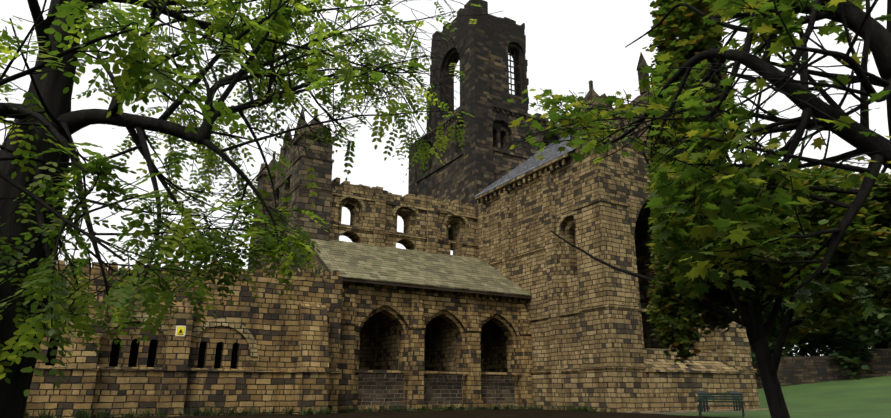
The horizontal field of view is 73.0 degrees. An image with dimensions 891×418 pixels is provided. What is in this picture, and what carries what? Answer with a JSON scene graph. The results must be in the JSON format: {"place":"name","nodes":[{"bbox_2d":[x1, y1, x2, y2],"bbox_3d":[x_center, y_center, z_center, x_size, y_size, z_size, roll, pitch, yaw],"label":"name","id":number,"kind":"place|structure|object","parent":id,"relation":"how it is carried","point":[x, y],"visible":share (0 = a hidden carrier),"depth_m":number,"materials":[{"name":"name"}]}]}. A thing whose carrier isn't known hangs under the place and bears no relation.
{"place":"outdoors","nodes":[
{"label":"outdoors","id":0,"kind":"place"},
{"bbox_2d":[0,0,501,417],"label":"ash tree","id":1,"kind":"object","parent":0,"point":[281,27],"depth_m":5.29,"materials":[{"name":"green plant"}]},
{"bbox_2d":[329,177,478,257],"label":"ruined wall","id":2,"kind":"structure","parent":0,"point":[376,212],"depth_m":41.65,"materials":[{"name":"brown stone"}]},
{"bbox_2d":[337,279,533,411],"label":"arcade wall","id":3,"kind":"structure","parent":0,"point":[410,313],"depth_m":34.61,"materials":[{"name":"brown stone"}]},
{"bbox_2d":[306,239,531,298],"bbox_3d":[-1.653,3.707,37.852,13.240,3.684,5.777,10,-19,-29],"label":"roof","id":4,"kind":"object","parent":3,"relation":"on","point":[355,262],"visible":0.96,"depth_m":37.00,"materials":[{"name":"grey stone"}]},
{"bbox_2d":[357,372,514,405],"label":"low wall","id":5,"kind":"structure","parent":0,"point":[378,388],"depth_m":34.19,"materials":[{"name":"stone"}]},
{"bbox_2d":[408,8,475,235],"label":"tower wall","id":6,"kind":"structure","parent":0,"point":[437,179],"depth_m":52.42,"materials":[{"name":"black stone"}]},
{"bbox_2d":[0,0,890,355],"label":"sky","id":7,"kind":"structure","parent":0,"point":[570,44],"materials":[{"name":"white"}]},
{"bbox_2d":[463,0,568,214],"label":"tower wall","id":8,"kind":"structure","parent":0,"point":[490,40],"depth_m":49.07,"materials":[{"name":"black stone"}]},
{"bbox_2d":[508,49,519,94],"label":"window","id":9,"kind":"structure","parent":8,"relation":"in","point":[511,78],"depth_m":51.42,"materials":[{"name":"grey metal"}]},
{"bbox_2d":[475,153,582,409],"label":"stone wall","id":10,"kind":"structure","parent":0,"point":[520,243],"depth_m":37.62,"materials":[{"name":"beige stone"}]},
{"bbox_2d":[474,135,576,196],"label":"roof","id":11,"kind":"structure","parent":10,"relation":"on","point":[550,152],"depth_m":43.22,"materials":[{"name":"grey stone"}]},
{"bbox_2d":[507,0,890,320],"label":"maple tree","id":12,"kind":"object","parent":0,"point":[708,237],"depth_m":5.01,"materials":[{"name":"green plant"}]},
{"bbox_2d":[622,408,797,413],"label":"path gravel","id":13,"kind":"structure","parent":0,"point":[704,412],"depth_m":30.14,"materials":[{"name":"gravel"}]},
{"bbox_2d":[627,408,768,412],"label":"path","id":14,"kind":"structure","parent":13,"relation":"on","point":[693,410],"depth_m":31.71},
{"bbox_2d":[694,391,710,411],"bbox_3d":[13.502,10.030,31.445,0.840,1.040,0.440,10,-19,-29],"label":"info panel","id":15,"kind":"object","parent":13,"relation":"on","point":[702,407],"visible":0.42,"depth_m":31.43,"materials":[{"name":"black metal"}]},
{"bbox_2d":[727,391,743,410],"bbox_3d":[15.825,10.430,32.763,0.840,1.040,0.440,10,-19,-29],"label":"info panel","id":16,"kind":"object","parent":13,"relation":"on","point":[736,409],"visible":0.46,"depth_m":32.75,"materials":[{"name":"black metal"}]},
{"bbox_2d":[665,376,890,417],"bbox_3d":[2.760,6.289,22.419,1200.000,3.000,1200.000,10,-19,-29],"label":"ground","id":17,"kind":"structure","parent":0,"point":[862,398],"depth_m":38.93,"materials":[{"name":"green plant"}]},
{"bbox_2d":[248,151,276,273],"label":"turret","id":18,"kind":"object","parent":17,"relation":"on","point":[263,184],"visible":0.21,"depth_m":47.38,"materials":[{"name":"stone"}]},
{"bbox_2d":[267,108,305,264],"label":"transept gable","id":19,"kind":"structure","parent":17,"relation":"on","point":[280,188],"depth_m":45.38,"materials":[{"name":"black stone"}]},
{"bbox_2d":[283,109,335,268],"bbox_3d":[-8.778,2.495,38.101,2.390,19.350,2.340,10,-19,-29],"label":"turret","id":20,"kind":"object","parent":17,"relation":"on","point":[320,161],"visible":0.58,"depth_m":38.44,"materials":[{"name":"stone"}]},
{"bbox_2d":[310,253,484,371],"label":"chapel end wall","id":21,"kind":"structure","parent":17,"relation":"on","point":[379,341],"depth_m":37.39,"materials":[{"name":"brown stone"}]},
{"bbox_2d":[91,409,730,417],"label":"bare earth path","id":22,"kind":"structure","parent":17,"relation":"on","point":[519,413],"depth_m":26.40,"materials":[{"name":"brown soil"}]},
{"bbox_2d":[25,258,342,417],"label":"stone wall","id":23,"kind":"structure","parent":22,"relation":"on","point":[276,350],"depth_m":27.47,"materials":[{"name":"stone"}]},
{"bbox_2d":[175,326,185,335],"bbox_3d":[-11.687,5.385,26.593,0.400,0.450,0.037,10,-19,-29],"label":"yellow sign","id":24,"kind":"object","parent":23,"relation":"attached to","point":[180,330],"visible":0.98,"depth_m":26.58,"materials":[{"name":"yellow plastic"}]},
{"bbox_2d":[23,179,614,417],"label":"weeds","id":25,"kind":"object","parent":22,"relation":"on","point":[79,414],"visible":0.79,"depth_m":27.73,"materials":[{"name":"green plant"}]},
{"bbox_2d":[448,234,452,250],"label":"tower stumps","id":26,"kind":"object","parent":17,"relation":"on","point":[450,237],"depth_m":54.79,"materials":[{"name":"black stone"}]},
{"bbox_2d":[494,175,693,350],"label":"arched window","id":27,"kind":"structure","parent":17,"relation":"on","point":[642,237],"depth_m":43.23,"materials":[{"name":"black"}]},
{"bbox_2d":[570,80,649,411],"bbox_3d":[9.106,1.383,34.945,2.540,19.650,2.540,10,-19,-29],"label":"presbytery turret","id":28,"kind":"object","parent":17,"relation":"on","point":[613,372],"visible":0.73,"depth_m":33.27,"materials":[{"name":"grey stone"}]},
{"bbox_2d":[619,52,741,410],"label":"presbytery east gable","id":29,"kind":"structure","parent":17,"relation":"on","point":[671,385],"depth_m":34.38,"materials":[{"name":"brown stone"}]},
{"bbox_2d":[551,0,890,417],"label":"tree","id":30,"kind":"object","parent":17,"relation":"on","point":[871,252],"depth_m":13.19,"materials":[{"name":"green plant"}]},
{"bbox_2d":[697,393,744,416],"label":"bench","id":31,"kind":"object","parent":17,"relation":"on","point":[740,398],"visible":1,"depth_m":26.01,"materials":[{"name":"green paint"}]},
{"bbox_2d":[694,306,759,408],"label":"stone wall","id":32,"kind":"structure","parent":17,"relation":"on","point":[736,350],"depth_m":36.61,"materials":[{"name":"grey stone"}]},
{"bbox_2d":[751,297,788,357],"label":"tree","id":33,"kind":"object","parent":17,"relation":"on","point":[769,343],"depth_m":61.33,"materials":[{"name":"green plant"}]},
{"bbox_2d":[750,297,800,372],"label":"tree","id":34,"kind":"object","parent":17,"relation":"on","point":[787,348],"depth_m":58.79,"materials":[{"name":"green plant"}]},
{"bbox_2d":[750,288,806,345],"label":"tree","id":35,"kind":"object","parent":17,"relation":"on","point":[771,306],"depth_m":67.64,"materials":[{"name":"green plant"}]},
{"bbox_2d":[763,267,875,355],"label":"tree","id":36,"kind":"object","parent":17,"relation":"on","point":[805,348],"depth_m":64.19,"materials":[{"name":"green plant"}]},
{"bbox_2d":[752,349,890,388],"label":"boundary wall","id":37,"kind":"structure","parent":17,"relation":"on","point":[795,370],"depth_m":54.72,"materials":[{"name":"stone"}]},
{"bbox_2d":[772,268,890,379],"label":"tree","id":38,"kind":"object","parent":17,"relation":"on","point":[852,338],"depth_m":53.78,"materials":[{"name":"green plant"}]},
{"bbox_2d":[815,264,890,355],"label":"tree","id":39,"kind":"object","parent":17,"relation":"on","point":[884,336],"depth_m":69.57,"materials":[{"name":"green plant"}]},
{"bbox_2d":[844,259,890,347],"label":"tree","id":40,"kind":"object","parent":17,"relation":"on","point":[880,343],"depth_m":70.28,"materials":[{"name":"green plant"}]},
{"bbox_2d":[859,259,890,348],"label":"tree","id":41,"kind":"object","parent":17,"relation":"on","point":[887,275],"depth_m":60.11,"materials":[{"name":"green plant"}]}
]}

